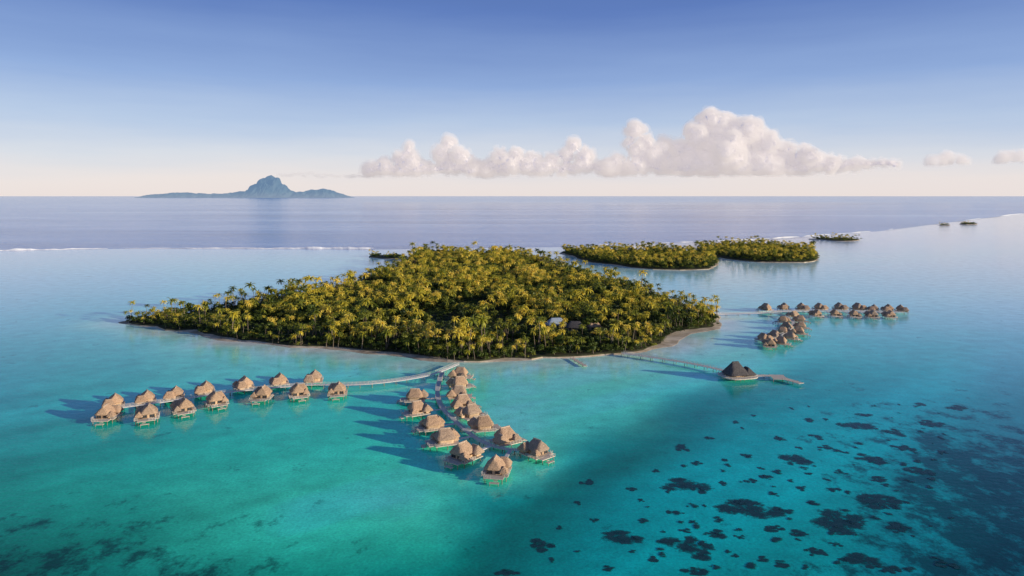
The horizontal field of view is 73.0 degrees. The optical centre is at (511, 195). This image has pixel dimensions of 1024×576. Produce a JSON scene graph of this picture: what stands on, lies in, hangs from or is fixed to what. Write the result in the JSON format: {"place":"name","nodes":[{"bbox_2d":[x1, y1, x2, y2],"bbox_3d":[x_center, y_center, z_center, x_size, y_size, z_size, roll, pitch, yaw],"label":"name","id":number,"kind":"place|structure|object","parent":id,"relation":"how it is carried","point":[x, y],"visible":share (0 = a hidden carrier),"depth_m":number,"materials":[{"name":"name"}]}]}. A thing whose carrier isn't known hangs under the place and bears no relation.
{"place":"outdoors","nodes":[
{"label":"outdoors","id":0,"kind":"place"},
{"bbox_2d":[135,175,354,197],"bbox_3d":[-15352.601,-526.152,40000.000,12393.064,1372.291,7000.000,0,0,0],"label":"mountain","id":1,"kind":"structure","parent":0,"point":[270,186],"depth_m":39217.16,"materials":[{"name":"stone"}]},
{"bbox_2d":[369,255,397,258],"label":"island","id":2,"kind":"structure","parent":0,"point":[381,257],"depth_m":1110.59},
{"bbox_2d":[368,249,400,257],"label":"forest","id":3,"kind":"object","parent":2,"relation":"on","point":[390,255],"visible":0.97,"depth_m":1124.26,"materials":[{"name":"plant"}]},
{"bbox_2d":[118,257,721,362],"bbox_3d":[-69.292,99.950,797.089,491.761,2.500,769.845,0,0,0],"label":"island","id":4,"kind":"structure","parent":0,"point":[673,338],"depth_m":472.67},
{"bbox_2d":[227,311,239,331],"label":"palm tree","id":5,"kind":"object","parent":4,"relation":"on","point":[233,314],"visible":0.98,"depth_m":491.88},
{"bbox_2d":[400,332,411,341],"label":"broadleaf tree","id":6,"kind":"object","parent":4,"relation":"on","point":[407,336],"visible":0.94,"depth_m":444.19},
{"bbox_2d":[123,241,720,331],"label":"forest","id":7,"kind":"object","parent":4,"relation":"on","point":[563,272],"visible":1,"depth_m":616.15,"materials":[{"name":"plant"}]},
{"bbox_2d":[125,254,718,358],"bbox_3d":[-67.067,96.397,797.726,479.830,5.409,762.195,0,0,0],"label":"undergrowth","id":8,"kind":"object","parent":4,"relation":"on","point":[607,345],"visible":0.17,"depth_m":517.25,"materials":[{"name":"plant"}]},
{"bbox_2d":[452,329,463,349],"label":"palm tree","id":9,"kind":"object","parent":4,"relation":"on","point":[458,333],"visible":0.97,"depth_m":428.43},
{"bbox_2d":[466,314,478,350],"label":"palm tree","id":10,"kind":"object","parent":4,"relation":"on","point":[472,320],"visible":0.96,"depth_m":429.62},
{"bbox_2d":[474,315,487,350],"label":"palm tree","id":11,"kind":"object","parent":4,"relation":"on","point":[481,320],"visible":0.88,"depth_m":434.52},
{"bbox_2d":[545,318,566,329],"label":"resort building","id":12,"kind":"structure","parent":4,"relation":"on","point":[550,321],"depth_m":511.69,"materials":[{"name":"grey"}]},
{"bbox_2d":[554,335,563,344],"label":"broadleaf tree","id":13,"kind":"object","parent":4,"relation":"on","point":[558,339],"visible":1,"depth_m":440.38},
{"bbox_2d":[565,321,584,330],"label":"resort building","id":14,"kind":"structure","parent":4,"relation":"on","point":[572,325],"depth_m":501.35,"materials":[{"name":"grey"}]},
{"bbox_2d":[587,312,599,322],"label":"broadleaf tree","id":15,"kind":"object","parent":4,"relation":"on","point":[594,319],"visible":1,"depth_m":506.33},
{"bbox_2d":[365,139,489,173],"bbox_3d":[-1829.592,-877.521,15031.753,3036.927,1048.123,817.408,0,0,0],"label":"cloud","id":16,"kind":"structure","parent":0,"point":[407,161],"depth_m":14934.62,"materials":[{"name":"white"}]},
{"bbox_2d":[0,214,1023,575],"bbox_3d":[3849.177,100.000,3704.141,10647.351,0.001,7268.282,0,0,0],"label":"lagoon","id":17,"kind":"structure","parent":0,"point":[358,480],"depth_m":291.37,"materials":[{"name":"liquid"}]},
{"bbox_2d":[91,403,123,426],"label":"overwater bungalow","id":18,"kind":"object","parent":17,"relation":"on","point":[107,412],"visible":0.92,"depth_m":305.02,"materials":[{"name":"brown wood"}]},
{"bbox_2d":[101,393,124,406],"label":"overwater bungalow","id":19,"kind":"object","parent":17,"relation":"on","point":[115,399],"visible":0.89,"depth_m":323.14,"materials":[{"name":"brown wood"}]},
{"bbox_2d":[134,389,155,405],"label":"overwater bungalow","id":20,"kind":"object","parent":17,"relation":"on","point":[146,396],"visible":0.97,"depth_m":329.15,"materials":[{"name":"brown wood"}]},
{"bbox_2d":[134,402,159,426],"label":"overwater bungalow","id":21,"kind":"object","parent":17,"relation":"on","point":[147,412],"visible":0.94,"depth_m":305.21,"materials":[{"name":"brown wood"}]},
{"bbox_2d":[163,385,184,403],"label":"overwater bungalow","id":22,"kind":"object","parent":17,"relation":"on","point":[176,392],"visible":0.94,"depth_m":335.57,"materials":[{"name":"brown wood"}]},
{"bbox_2d":[170,397,196,418],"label":"overwater bungalow","id":23,"kind":"object","parent":17,"relation":"on","point":[183,406],"visible":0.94,"depth_m":315.09,"materials":[{"name":"plant"}]},
{"bbox_2d":[194,380,214,395],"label":"overwater bungalow","id":24,"kind":"object","parent":17,"relation":"on","point":[204,387],"visible":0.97,"depth_m":344.09,"materials":[{"name":"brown wood"}]},
{"bbox_2d":[203,390,228,411],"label":"overwater bungalow","id":25,"kind":"object","parent":17,"relation":"on","point":[214,398],"visible":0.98,"depth_m":326.10,"materials":[{"name":"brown wood"}]},
{"bbox_2d":[232,375,255,390],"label":"overwater bungalow","id":26,"kind":"object","parent":17,"relation":"on","point":[244,381],"visible":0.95,"depth_m":353.53,"materials":[{"name":"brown wood"}]},
{"bbox_2d":[249,384,274,405],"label":"overwater bungalow","id":27,"kind":"object","parent":17,"relation":"on","point":[263,393],"visible":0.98,"depth_m":334.96,"materials":[{"name":"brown wood"}]},
{"bbox_2d":[269,372,288,388],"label":"overwater bungalow","id":28,"kind":"object","parent":17,"relation":"on","point":[279,378],"visible":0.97,"depth_m":360.91,"materials":[{"name":"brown wood"}]},
{"bbox_2d":[120,363,458,408],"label":"boardwalk","id":29,"kind":"structure","parent":17,"relation":"on","point":[307,384],"depth_m":358.46,"materials":[{"name":"grey wood"}]},
{"bbox_2d":[287,382,309,402],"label":"overwater bungalow","id":30,"kind":"object","parent":17,"relation":"on","point":[297,390],"visible":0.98,"depth_m":339.42,"materials":[{"name":"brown wood"}]},
{"bbox_2d":[303,369,322,383],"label":"overwater bungalow","id":31,"kind":"object","parent":17,"relation":"on","point":[314,376],"visible":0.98,"depth_m":365.11,"materials":[{"name":"plant"}]},
{"bbox_2d":[327,381,347,401],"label":"overwater bungalow","id":32,"kind":"object","parent":17,"relation":"on","point":[338,389],"visible":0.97,"depth_m":341.98,"materials":[{"name":"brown wood"}]},
{"bbox_2d":[397,388,428,405],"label":"overwater bungalow","id":33,"kind":"object","parent":17,"relation":"on","point":[413,394],"visible":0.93,"depth_m":331.81,"materials":[{"name":"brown wood"}]},
{"bbox_2d":[399,400,432,420],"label":"overwater bungalow","id":34,"kind":"object","parent":17,"relation":"on","point":[418,408],"visible":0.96,"depth_m":312.09,"materials":[{"name":"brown wood"}]},
{"bbox_2d":[411,414,444,435],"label":"overwater bungalow","id":35,"kind":"object","parent":17,"relation":"on","point":[430,423],"visible":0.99,"depth_m":291.64,"materials":[{"name":"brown wood"}]},
{"bbox_2d":[421,427,459,450],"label":"overwater bungalow","id":36,"kind":"object","parent":17,"relation":"on","point":[444,437],"visible":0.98,"depth_m":273.91,"materials":[{"name":"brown wood"}]},
{"bbox_2d":[446,376,475,388],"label":"overwater bungalow","id":37,"kind":"object","parent":17,"relation":"on","point":[451,383],"visible":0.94,"depth_m":355.11,"materials":[{"name":"brown wood"}]},
{"bbox_2d":[446,385,475,400],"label":"overwater bungalow","id":38,"kind":"object","parent":17,"relation":"on","point":[455,391],"visible":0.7,"depth_m":337.62,"materials":[{"name":"brown wood"}]},
{"bbox_2d":[447,366,475,379],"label":"overwater bungalow","id":39,"kind":"object","parent":17,"relation":"on","point":[458,371],"visible":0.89,"depth_m":374.29,"materials":[{"name":"brown wood"}]},
{"bbox_2d":[443,440,484,469],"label":"overwater bungalow","id":40,"kind":"object","parent":17,"relation":"on","point":[464,452],"visible":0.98,"depth_m":257.85,"materials":[{"name":"brown wood"}]},
{"bbox_2d":[450,394,480,409],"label":"overwater bungalow","id":41,"kind":"object","parent":17,"relation":"on","point":[462,400],"visible":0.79,"depth_m":321.55,"materials":[{"name":"brown wood"}]},
{"bbox_2d":[454,403,487,421],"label":"overwater bungalow","id":42,"kind":"object","parent":17,"relation":"on","point":[469,411],"visible":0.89,"depth_m":306.83,"materials":[{"name":"brown wood"}]},
{"bbox_2d":[426,370,519,456],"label":"boardwalk","id":43,"kind":"structure","parent":17,"relation":"on","point":[443,409],"depth_m":296.79,"materials":[{"name":"grey wood"}]},
{"bbox_2d":[467,415,500,432],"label":"overwater bungalow","id":44,"kind":"object","parent":17,"relation":"on","point":[482,423],"visible":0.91,"depth_m":290.60,"materials":[{"name":"brown wood"}]},
{"bbox_2d":[481,454,511,485],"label":"overwater bungalow","id":45,"kind":"object","parent":17,"relation":"on","point":[496,467],"visible":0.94,"depth_m":243.66,"materials":[{"name":"brown wood"}]},
{"bbox_2d":[494,569,519,575],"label":"coral patch","id":46,"kind":"object","parent":17,"relation":"on","point":[503,572],"visible":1,"depth_m":183.75,"materials":[{"name":"stone"}]},
{"bbox_2d":[489,425,526,446],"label":"overwater bungalow","id":47,"kind":"object","parent":17,"relation":"on","point":[507,435],"visible":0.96,"depth_m":275.23,"materials":[{"name":"brown wood"}]},
{"bbox_2d":[517,438,554,465],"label":"overwater bungalow","id":48,"kind":"object","parent":17,"relation":"on","point":[535,448],"visible":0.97,"depth_m":262.16,"materials":[{"name":"brown wood"}]},
{"bbox_2d":[531,538,555,552],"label":"coral patch","id":49,"kind":"object","parent":17,"relation":"on","point":[541,543],"visible":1,"depth_m":197.96,"materials":[{"name":"stone"}]},
{"bbox_2d":[603,530,643,543],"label":"coral patch","id":50,"kind":"object","parent":17,"relation":"on","point":[621,538],"visible":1,"depth_m":202.59,"materials":[{"name":"stone"}]},
{"bbox_2d":[621,351,723,370],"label":"boardwalk","id":51,"kind":"structure","parent":17,"relation":"on","point":[680,361],"depth_m":412.26,"materials":[{"name":"grey wood"}]},
{"bbox_2d":[660,478,710,490],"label":"coral patch","id":52,"kind":"object","parent":17,"relation":"on","point":[682,483],"visible":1,"depth_m":238.98,"materials":[{"name":"stone"}]},
{"bbox_2d":[661,536,714,560],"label":"coral patch","id":53,"kind":"object","parent":17,"relation":"on","point":[686,547],"visible":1,"depth_m":196.83,"materials":[{"name":"stone"}]},
{"bbox_2d":[680,567,707,575],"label":"coral patch","id":54,"kind":"object","parent":17,"relation":"on","point":[694,571],"visible":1,"depth_m":184.22,"materials":[{"name":"stone"}]},
{"bbox_2d":[704,529,726,538],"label":"coral patch","id":55,"kind":"object","parent":17,"relation":"on","point":[721,536],"visible":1,"depth_m":204.37,"materials":[{"name":"stone"}]},
{"bbox_2d":[718,361,757,380],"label":"thatched pavilion","id":56,"kind":"structure","parent":17,"relation":"in","point":[735,370],"depth_m":375.36,"materials":[{"name":"plant"}]},
{"bbox_2d":[713,499,785,518],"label":"coral patch","id":57,"kind":"object","parent":17,"relation":"on","point":[753,511],"visible":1,"depth_m":220.68,"materials":[{"name":"stone"}]},
{"bbox_2d":[754,332,773,340],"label":"overwater bungalow","id":58,"kind":"object","parent":17,"relation":"on","point":[761,335],"visible":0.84,"depth_m":470.64,"materials":[{"name":"plant"}]},
{"bbox_2d":[756,303,772,311],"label":"overwater bungalow","id":59,"kind":"object","parent":17,"relation":"on","point":[765,307],"visible":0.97,"depth_m":597.07,"materials":[{"name":"brown wood"}]},
{"bbox_2d":[762,338,777,350],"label":"overwater bungalow","id":60,"kind":"object","parent":17,"relation":"on","point":[769,343],"visible":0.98,"depth_m":451.64,"materials":[{"name":"plant"}]},
{"bbox_2d":[766,329,780,337],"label":"overwater bungalow","id":61,"kind":"object","parent":17,"relation":"on","point":[775,333],"visible":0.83,"depth_m":482.26,"materials":[{"name":"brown wood"}]},
{"bbox_2d":[764,525,784,531],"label":"coral patch","id":62,"kind":"object","parent":17,"relation":"on","point":[768,529],"visible":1,"depth_m":208.05,"materials":[{"name":"stone"}]},
{"bbox_2d":[760,312,794,341],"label":"boardwalk","id":63,"kind":"structure","parent":17,"relation":"on","point":[792,322],"depth_m":538.81,"materials":[{"name":"grey wood"}]},
{"bbox_2d":[769,374,787,381],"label":"boardwalk","id":64,"kind":"structure","parent":17,"relation":"on","point":[779,377],"depth_m":375.36,"materials":[{"name":"grey wood"}]},
{"bbox_2d":[772,316,790,322],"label":"overwater bungalow","id":65,"kind":"object","parent":17,"relation":"on","point":[781,319],"visible":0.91,"depth_m":538.17,"materials":[{"name":"plant"}]},
{"bbox_2d":[773,336,791,347],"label":"overwater bungalow","id":66,"kind":"object","parent":17,"relation":"on","point":[780,340],"visible":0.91,"depth_m":460.62,"materials":[{"name":"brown wood"}]},
{"bbox_2d":[775,560,789,567],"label":"coral patch","id":67,"kind":"object","parent":17,"relation":"on","point":[782,565],"visible":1,"depth_m":187.18,"materials":[{"name":"stone"}]},
{"bbox_2d":[777,302,791,309],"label":"overwater bungalow","id":68,"kind":"object","parent":17,"relation":"on","point":[783,306],"visible":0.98,"depth_m":599.93,"materials":[{"name":"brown wood"}]},
{"bbox_2d":[783,332,802,341],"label":"overwater bungalow","id":69,"kind":"object","parent":17,"relation":"on","point":[789,335],"visible":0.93,"depth_m":475.98,"materials":[{"name":"plant"}]},
{"bbox_2d":[778,454,812,464],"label":"coral patch","id":70,"kind":"object","parent":17,"relation":"on","point":[797,458],"visible":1,"depth_m":262.55,"materials":[{"name":"stone"}]},
{"bbox_2d":[790,529,808,536],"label":"coral patch","id":71,"kind":"object","parent":17,"relation":"on","point":[798,533],"visible":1,"depth_m":204.97,"materials":[{"name":"stone"}]},
{"bbox_2d":[790,326,810,336],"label":"overwater bungalow","id":72,"kind":"object","parent":17,"relation":"on","point":[797,330],"visible":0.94,"depth_m":493.27,"materials":[{"name":"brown wood"}]},
{"bbox_2d":[792,315,810,323],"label":"overwater bungalow","id":73,"kind":"object","parent":17,"relation":"on","point":[799,318],"visible":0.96,"depth_m":541.82,"materials":[{"name":"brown wood"}]},
{"bbox_2d":[795,303,809,311],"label":"overwater bungalow","id":74,"kind":"object","parent":17,"relation":"on","point":[800,306],"visible":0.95,"depth_m":595.49,"materials":[{"name":"plant"}]},
{"bbox_2d":[715,309,904,315],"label":"boardwalk","id":75,"kind":"structure","parent":17,"relation":"on","point":[802,311],"depth_m":586.16,"materials":[{"name":"brown wood"}]},
{"bbox_2d":[804,547,827,555],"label":"coral patch","id":76,"kind":"object","parent":17,"relation":"on","point":[813,550],"visible":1,"depth_m":194.59,"materials":[{"name":"stone"}]},
{"bbox_2d":[808,309,824,318],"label":"overwater bungalow","id":77,"kind":"object","parent":17,"relation":"on","point":[816,313],"visible":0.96,"depth_m":567.46,"materials":[{"name":"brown wood"}]},
{"bbox_2d":[811,303,828,309],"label":"overwater bungalow","id":78,"kind":"object","parent":17,"relation":"on","point":[818,306],"visible":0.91,"depth_m":597.77,"materials":[{"name":"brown wood"}]},
{"bbox_2d":[827,309,842,318],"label":"overwater bungalow","id":79,"kind":"object","parent":17,"relation":"on","point":[834,312],"visible":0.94,"depth_m":566.97,"materials":[{"name":"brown wood"}]},
{"bbox_2d":[812,509,864,534],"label":"coral patch","id":80,"kind":"object","parent":17,"relation":"on","point":[839,522],"visible":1,"depth_m":211.90,"materials":[{"name":"stone"}]},
{"bbox_2d":[832,302,848,310],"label":"overwater bungalow","id":81,"kind":"object","parent":17,"relation":"on","point":[838,306],"visible":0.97,"depth_m":597.38,"materials":[{"name":"brown wood"}]},
{"bbox_2d":[847,310,861,319],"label":"overwater bungalow","id":82,"kind":"object","parent":17,"relation":"on","point":[854,314],"visible":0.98,"depth_m":563.07,"materials":[{"name":"brown wood"}]},
{"bbox_2d":[836,422,874,429],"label":"coral patch","id":83,"kind":"object","parent":17,"relation":"on","point":[864,426],"visible":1,"depth_m":301.44,"materials":[{"name":"stone"}]},
{"bbox_2d":[849,302,867,310],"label":"overwater bungalow","id":84,"kind":"object","parent":17,"relation":"on","point":[857,306],"visible":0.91,"depth_m":595.44,"materials":[{"name":"brown wood"}]},
{"bbox_2d":[841,552,881,568],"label":"coral patch","id":85,"kind":"object","parent":17,"relation":"on","point":[859,558],"visible":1,"depth_m":190.32,"materials":[{"name":"stone"}]},
{"bbox_2d":[863,310,879,320],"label":"overwater bungalow","id":86,"kind":"object","parent":17,"relation":"on","point":[873,314],"visible":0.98,"depth_m":560.95,"materials":[{"name":"brown wood"}]},
{"bbox_2d":[855,453,888,464],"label":"coral patch","id":87,"kind":"object","parent":17,"relation":"on","point":[878,461],"visible":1,"depth_m":262.55,"materials":[{"name":"stone"}]},
{"bbox_2d":[856,494,904,509],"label":"coral patch","id":88,"kind":"object","parent":17,"relation":"on","point":[891,500],"visible":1,"depth_m":227.20,"materials":[{"name":"stone"}]},
{"bbox_2d":[880,304,893,311],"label":"overwater bungalow","id":89,"kind":"object","parent":17,"relation":"on","point":[887,307],"visible":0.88,"depth_m":589.25,"materials":[{"name":"brown wood"}]},
{"bbox_2d":[875,565,901,573],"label":"coral patch","id":90,"kind":"object","parent":17,"relation":"on","point":[890,569],"visible":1,"depth_m":185.18,"materials":[{"name":"stone"}]},
{"bbox_2d":[881,310,897,319],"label":"overwater bungalow","id":91,"kind":"object","parent":17,"relation":"on","point":[890,314],"visible":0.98,"depth_m":561.31,"materials":[{"name":"brown wood"}]},
{"bbox_2d":[881,429,905,436],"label":"coral patch","id":92,"kind":"object","parent":17,"relation":"on","point":[898,433],"visible":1,"depth_m":292.49,"materials":[{"name":"stone"}]},
{"bbox_2d":[886,522,907,532],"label":"coral patch","id":93,"kind":"object","parent":17,"relation":"on","point":[895,525],"visible":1,"depth_m":208.64,"materials":[{"name":"stone"}]},
{"bbox_2d":[890,445,916,451],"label":"coral patch","id":94,"kind":"object","parent":17,"relation":"on","point":[903,447],"visible":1,"depth_m":273.93,"materials":[{"name":"stone"}]},
{"bbox_2d":[903,467,935,475],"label":"coral patch","id":95,"kind":"object","parent":17,"relation":"on","point":[922,472],"visible":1,"depth_m":251.06,"materials":[{"name":"stone"}]},
{"bbox_2d":[920,420,944,426],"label":"coral patch","id":96,"kind":"object","parent":17,"relation":"on","point":[929,423],"visible":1,"depth_m":304.02,"materials":[{"name":"stone"}]},
{"bbox_2d":[946,405,968,410],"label":"coral patch","id":97,"kind":"object","parent":17,"relation":"on","point":[958,407],"visible":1,"depth_m":325.48,"materials":[{"name":"stone"}]},
{"bbox_2d":[0,196,1023,250],"bbox_3d":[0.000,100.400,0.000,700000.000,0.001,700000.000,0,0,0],"label":"ocean","id":98,"kind":"structure","parent":0,"point":[133,222],"depth_m":2956.53,"materials":[{"name":"liquid"}]},
{"bbox_2d":[0,247,373,250],"bbox_3d":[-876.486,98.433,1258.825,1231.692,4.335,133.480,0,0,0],"label":"surf","id":99,"kind":"structure","parent":98,"relation":"on","point":[17,249],"depth_m":1314.61,"materials":[{"name":"liquid"}]},
{"bbox_2d":[605,213,1022,244],"bbox_3d":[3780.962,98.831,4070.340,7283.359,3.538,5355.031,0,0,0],"label":"surf","id":100,"kind":"structure","parent":98,"relation":"on","point":[791,237],"depth_m":1638.69,"materials":[{"name":"liquid"}]},
{"bbox_2d":[0,0,1023,195],"label":"sky","id":101,"kind":"structure","parent":0,"point":[98,97],"materials":[{"name":"blue"}]},
{"bbox_2d":[472,141,629,172],"bbox_3d":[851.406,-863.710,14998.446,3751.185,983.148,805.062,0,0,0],"label":"cloud","id":102,"kind":"structure","parent":0,"point":[502,162],"depth_m":14936.69,"materials":[{"name":"white"}]},
{"bbox_2d":[604,124,673,171],"bbox_3d":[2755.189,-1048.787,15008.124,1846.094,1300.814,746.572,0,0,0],"label":"cloud","id":103,"kind":"structure","parent":0,"point":[646,153],"depth_m":14929.63,"materials":[{"name":"white"}]},
{"bbox_2d":[559,251,718,269],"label":"island","id":104,"kind":"structure","parent":0,"point":[631,265],"depth_m":982.08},
{"bbox_2d":[561,241,719,267],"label":"forest","id":105,"kind":"object","parent":104,"relation":"on","point":[649,254],"visible":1,"depth_m":1053.83,"materials":[{"name":"plant"}]},
{"bbox_2d":[694,249,818,262],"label":"island","id":106,"kind":"structure","parent":0,"point":[758,260],"depth_m":1058.93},
{"bbox_2d":[695,235,819,260],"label":"forest","id":107,"kind":"object","parent":106,"relation":"on","point":[768,250],"visible":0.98,"depth_m":1152.53,"materials":[{"name":"plant"}]},
{"bbox_2d":[666,111,897,172],"bbox_3d":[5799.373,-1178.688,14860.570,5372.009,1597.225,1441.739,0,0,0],"label":"cloud","id":108,"kind":"structure","parent":0,"point":[715,143],"depth_m":14874.70,"materials":[{"name":"white"}]},
{"bbox_2d":[812,238,859,240],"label":"island","id":109,"kind":"structure","parent":0,"point":[835,239],"depth_m":1570.14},
{"bbox_2d":[811,232,861,239],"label":"forest","id":110,"kind":"object","parent":109,"relation":"on","point":[839,236],"visible":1,"depth_m":1584.14,"materials":[{"name":"plant"}]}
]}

